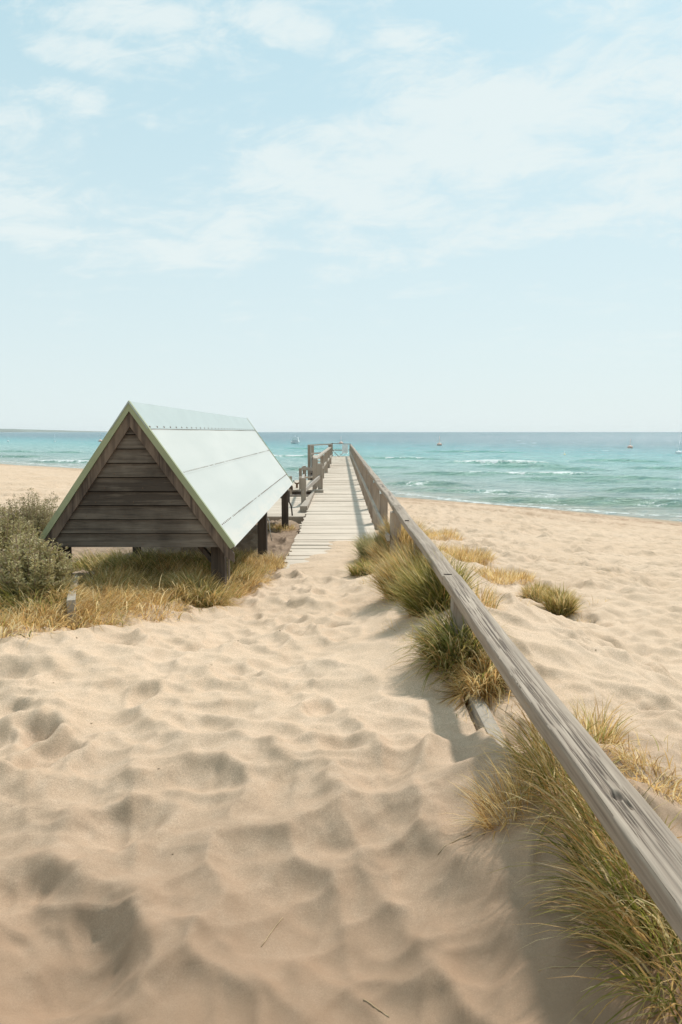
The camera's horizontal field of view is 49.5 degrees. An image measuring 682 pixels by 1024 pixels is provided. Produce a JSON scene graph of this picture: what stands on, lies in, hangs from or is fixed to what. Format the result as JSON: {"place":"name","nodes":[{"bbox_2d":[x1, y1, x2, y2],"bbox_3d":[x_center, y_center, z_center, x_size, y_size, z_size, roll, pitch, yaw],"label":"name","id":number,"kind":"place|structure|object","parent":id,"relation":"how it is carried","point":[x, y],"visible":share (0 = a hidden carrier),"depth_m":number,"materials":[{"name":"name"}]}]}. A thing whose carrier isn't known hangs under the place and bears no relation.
{"place":"outdoors","nodes":[
{"label":"outdoors","id":0,"kind":"place"},
{"bbox_2d":[0,429,107,431],"bbox_3d":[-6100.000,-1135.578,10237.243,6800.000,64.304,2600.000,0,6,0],"label":"hills","id":1,"kind":"structure","parent":0,"point":[16,430],"depth_m":9250.64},
{"bbox_2d":[0,544,293,644],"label":"dune grass","id":2,"kind":"structure","parent":0,"point":[124,590],"depth_m":7.68,"materials":[{"name":"yellow plant"}]},
{"bbox_2d":[0,464,681,1023],"bbox_3d":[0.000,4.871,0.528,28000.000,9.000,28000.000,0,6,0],"label":"sand ground","id":3,"kind":"structure","parent":0,"point":[314,758],"depth_m":3.36,"materials":[{"name":"beige sand"}]},
{"bbox_2d":[0,504,39,560],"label":"coastal shrub","id":4,"kind":"object","parent":3,"relation":"on","point":[4,534],"visible":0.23,"depth_m":8.11,"materials":[{"name":"green plant"}]},
{"bbox_2d":[0,499,45,543],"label":"coastal shrub","id":5,"kind":"object","parent":3,"relation":"on","point":[10,508],"visible":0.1,"depth_m":13.13,"materials":[{"name":"green plant"}]},
{"bbox_2d":[0,488,59,546],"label":"coastal shrub","id":6,"kind":"object","parent":3,"relation":"on","point":[43,511],"visible":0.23,"depth_m":13.28,"materials":[{"name":"green plant"}]},
{"bbox_2d":[0,529,81,597],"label":"coastal shrub","id":7,"kind":"object","parent":3,"relation":"on","point":[42,563],"visible":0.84,"depth_m":6.77,"materials":[{"name":"green plant"}]},
{"bbox_2d":[0,567,92,617],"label":"grass tussock","id":8,"kind":"object","parent":3,"relation":"on","point":[8,596],"depth_m":6.50,"materials":[{"name":"plant"}]},
{"bbox_2d":[23,574,105,608],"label":"grass tussock","id":9,"kind":"object","parent":3,"relation":"on","point":[85,590],"depth_m":6.77,"materials":[{"name":"yellow plant"}]},
{"bbox_2d":[66,575,78,625],"bbox_3d":[-2.557,0.831,7.067,0.070,0.318,1.583,-2,7,-19],"label":"post","id":10,"kind":"object","parent":3,"relation":"on","point":[71,597],"visible":0.5,"depth_m":6.33,"materials":[{"name":"grey wood"}]},
{"bbox_2d":[100,554,174,574],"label":"grass tussock","id":11,"kind":"object","parent":3,"relation":"on","point":[139,566],"depth_m":9.31,"materials":[{"name":"plant"}]},
{"bbox_2d":[37,400,292,590],"bbox_3d":[-2.307,-0.284,13.307,2.409,2.983,10.260,0,6,0],"label":"hut","id":12,"kind":"object","parent":3,"relation":"on","point":[151,475],"visible":0.96,"depth_m":8.28,"materials":[{"name":"metal"}]},
{"bbox_2d":[148,565,246,612],"bbox_3d":[-1.589,0.835,8.047,1.143,0.559,1.142,0,6,0],"label":"grass tussock","id":13,"kind":"object","parent":3,"relation":"on","point":[209,602],"depth_m":7.90,"materials":[{"name":"plant"}]},
{"bbox_2d":[227,561,257,582],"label":"grass tussock","id":14,"kind":"object","parent":3,"relation":"on","point":[235,570],"depth_m":9.80,"materials":[{"name":"plant"}]},
{"bbox_2d":[261,917,282,946],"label":"dry stalk","id":15,"kind":"object","parent":3,"relation":"on","point":[271,932],"visible":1,"depth_m":2.65,"materials":[{"name":"plant"}]},
{"bbox_2d":[267,522,295,531],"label":"grass tussock","id":16,"kind":"object","parent":3,"relation":"on","point":[279,527],"depth_m":16.84,"materials":[{"name":"yellow plant"}]},
{"bbox_2d":[267,491,314,523],"bbox_3d":[-2.147,-0.195,22.017,2.505,0.400,6.180,0,6,0],"label":"landing","id":17,"kind":"object","parent":3,"relation":"on","point":[274,511],"visible":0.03,"depth_m":20.13,"materials":[{"name":"grey wood"}]},
{"bbox_2d":[299,466,319,503],"bbox_3d":[-1.115,-0.757,26.176,0.730,1.460,9.288,0,6,-3],"label":"stair railing","id":18,"kind":"object","parent":17,"relation":"on","point":[303,487],"visible":0.69,"depth_m":23.61,"materials":[{"name":"grey wood"}]},
{"bbox_2d":[344,557,377,576],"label":"grass tussock","id":19,"kind":"object","parent":3,"relation":"on","point":[356,570],"depth_m":9.83,"materials":[{"name":"green plant"}]},
{"bbox_2d":[348,521,388,562],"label":"grass tussock","id":20,"kind":"object","parent":3,"relation":"on","point":[360,546],"depth_m":11.48,"materials":[{"name":"green plant"}]},
{"bbox_2d":[363,999,388,1016],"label":"dry stalk","id":21,"kind":"object","parent":3,"relation":"on","point":[375,1007],"visible":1,"depth_m":2.31,"materials":[{"name":"plant"}]},
{"bbox_2d":[361,514,435,563],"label":"grass tussock","id":22,"kind":"object","parent":3,"relation":"on","point":[405,534],"depth_m":10.81,"materials":[{"name":"plant"}]},
{"bbox_2d":[355,535,462,602],"bbox_3d":[0.707,0.583,7.599,1.276,0.727,1.307,0,6,0],"label":"grass tussock","id":23,"kind":"object","parent":3,"relation":"on","point":[383,574],"depth_m":7.53,"materials":[{"name":"green plant"}]},
{"bbox_2d":[371,547,492,621],"bbox_3d":[0.770,0.610,6.318,1.140,0.688,1.122,0,6,0],"label":"grass tussock","id":24,"kind":"object","parent":3,"relation":"on","point":[421,592],"depth_m":6.17,"materials":[{"name":"green plant"}]},
{"bbox_2d":[423,527,465,540],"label":"grass tussock","id":25,"kind":"object","parent":3,"relation":"on","point":[445,531],"depth_m":17.84,"materials":[{"name":"yellow plant"}]},
{"bbox_2d":[386,602,518,694],"bbox_3d":[0.759,0.867,5.009,0.941,0.572,0.954,0,6,0],"label":"grass tussock","id":26,"kind":"object","parent":3,"relation":"on","point":[442,645],"depth_m":4.92,"materials":[{"name":"green plant"}]},
{"bbox_2d":[436,542,497,566],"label":"grass tussock","id":27,"kind":"object","parent":3,"relation":"on","point":[480,558],"depth_m":13.77,"materials":[{"name":"yellow plant"}]},
{"bbox_2d":[284,443,681,941],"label":"pier","id":28,"kind":"structure","parent":3,"relation":"on","point":[349,500],"depth_m":3.24,"materials":[{"name":"grey wood"}]},
{"bbox_2d":[308,444,331,479],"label":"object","id":29,"kind":"structure","parent":28,"relation":"attached to","point":[311,455],"depth_m":43.78,"materials":[{"name":"grey wood"}]},
{"bbox_2d":[342,444,347,452],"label":"notice sign","id":30,"kind":"object","parent":28,"relation":"attached to","point":[344,448],"visible":1,"depth_m":62.65,"materials":[{"name":"white paint"}]},
{"bbox_2d":[431,643,535,712],"bbox_3d":[0.904,0.996,4.649,0.684,0.393,0.731,0,6,0],"label":"grass tussock","id":31,"kind":"object","parent":3,"relation":"on","point":[480,682],"depth_m":4.58,"materials":[{"name":"beige plant"}]},
{"bbox_2d":[462,689,505,746],"bbox_3d":[0.825,1.303,4.235,0.085,0.297,1.305,0,6,0],"label":"edge board","id":32,"kind":"object","parent":3,"relation":"on","point":[479,711],"visible":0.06,"depth_m":4.22,"materials":[{"name":"grey wood"}]},
{"bbox_2d":[469,578,507,608],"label":"grass tussock","id":33,"kind":"object","parent":3,"relation":"on","point":[493,602],"depth_m":6.32,"materials":[{"name":"yellow plant"}]},
{"bbox_2d":[441,749,565,846],"bbox_3d":[0.649,1.089,2.899,0.526,0.359,0.554,0,6,0],"label":"grass tussock","id":34,"kind":"object","parent":3,"relation":"on","point":[488,807],"depth_m":2.89,"materials":[{"name":"plant"}]},
{"bbox_2d":[468,562,539,586],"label":"grass tussock","id":35,"kind":"object","parent":3,"relation":"on","point":[512,577],"depth_m":11.99,"materials":[{"name":"yellow plant"}]},
{"bbox_2d":[350,518,681,778],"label":"dry wisps","id":36,"kind":"object","parent":3,"relation":"on","point":[522,709],"visible":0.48,"depth_m":4.18,"materials":[{"name":"yellow plant"}]},
{"bbox_2d":[517,580,555,602],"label":"grass tussock","id":37,"kind":"object","parent":3,"relation":"on","point":[531,592],"depth_m":10.37,"materials":[{"name":"yellow plant"}]},
{"bbox_2d":[532,582,587,618],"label":"grass tussock","id":38,"kind":"object","parent":3,"relation":"on","point":[564,604],"depth_m":9.45,"materials":[{"name":"plant"}]},
{"bbox_2d":[467,695,669,859],"bbox_3d":[0.890,0.950,2.981,0.749,0.413,1.084,0,6,0],"label":"grass tussock","id":39,"kind":"object","parent":3,"relation":"on","point":[538,744],"depth_m":2.97,"materials":[{"name":"green plant"}]},
{"bbox_2d":[538,966,610,970],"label":"dry stalk","id":40,"kind":"object","parent":3,"relation":"on","point":[571,966],"visible":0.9,"depth_m":2.15,"materials":[{"name":"plant"}]},
{"bbox_2d":[487,761,681,988],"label":"grass tussock","id":41,"kind":"object","parent":3,"relation":"on","point":[580,838],"depth_m":2.37,"materials":[{"name":"green plant"}]},
{"bbox_2d":[513,839,681,1023],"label":"grass tussock","id":42,"kind":"object","parent":3,"relation":"on","point":[625,947],"depth_m":2.04,"materials":[{"name":"green plant"}]},
{"bbox_2d":[567,692,643,748],"bbox_3d":[1.237,0.999,3.560,0.480,0.276,0.539,2,7,19],"label":"grass tussock","id":43,"kind":"object","parent":3,"relation":"on","point":[607,733],"depth_m":3.54,"materials":[{"name":"beige plant"}]},
{"bbox_2d":[600,735,681,804],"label":"grass tussock","id":44,"kind":"object","parent":3,"relation":"on","point":[675,785],"depth_m":3.02,"materials":[{"name":"beige plant"}]},
{"bbox_2d":[0,432,681,521],"bbox_3d":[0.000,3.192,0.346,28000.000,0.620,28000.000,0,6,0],"label":"sea water","id":45,"kind":"structure","parent":0,"point":[608,473],"depth_m":79.76,"materials":[{"name":"teal liquid"}]},
{"bbox_2d":[291,437,298,442],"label":"motor boat","id":46,"kind":"object","parent":45,"relation":"on","point":[295,439],"visible":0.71,"depth_m":212.05,"materials":[{"name":"white paint"}]},
{"bbox_2d":[288,480,312,494],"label":"jetty","id":47,"kind":"object","parent":45,"relation":"in","point":[296,491],"visible":0.2,"depth_m":30.68,"materials":[{"name":"grey wood"}]},
{"bbox_2d":[0,0,681,431],"label":"sky","id":48,"kind":"structure","parent":0,"point":[276,215],"materials":[{"name":"blue"}]},
{"bbox_2d":[53,569,677,854],"bbox_3d":[1.570,0.969,10.022,6.482,1.284,14.540,3,7,27],"label":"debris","id":49,"kind":"object","parent":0,"point":[483,833],"visible":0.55,"depth_m":3.72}
]}

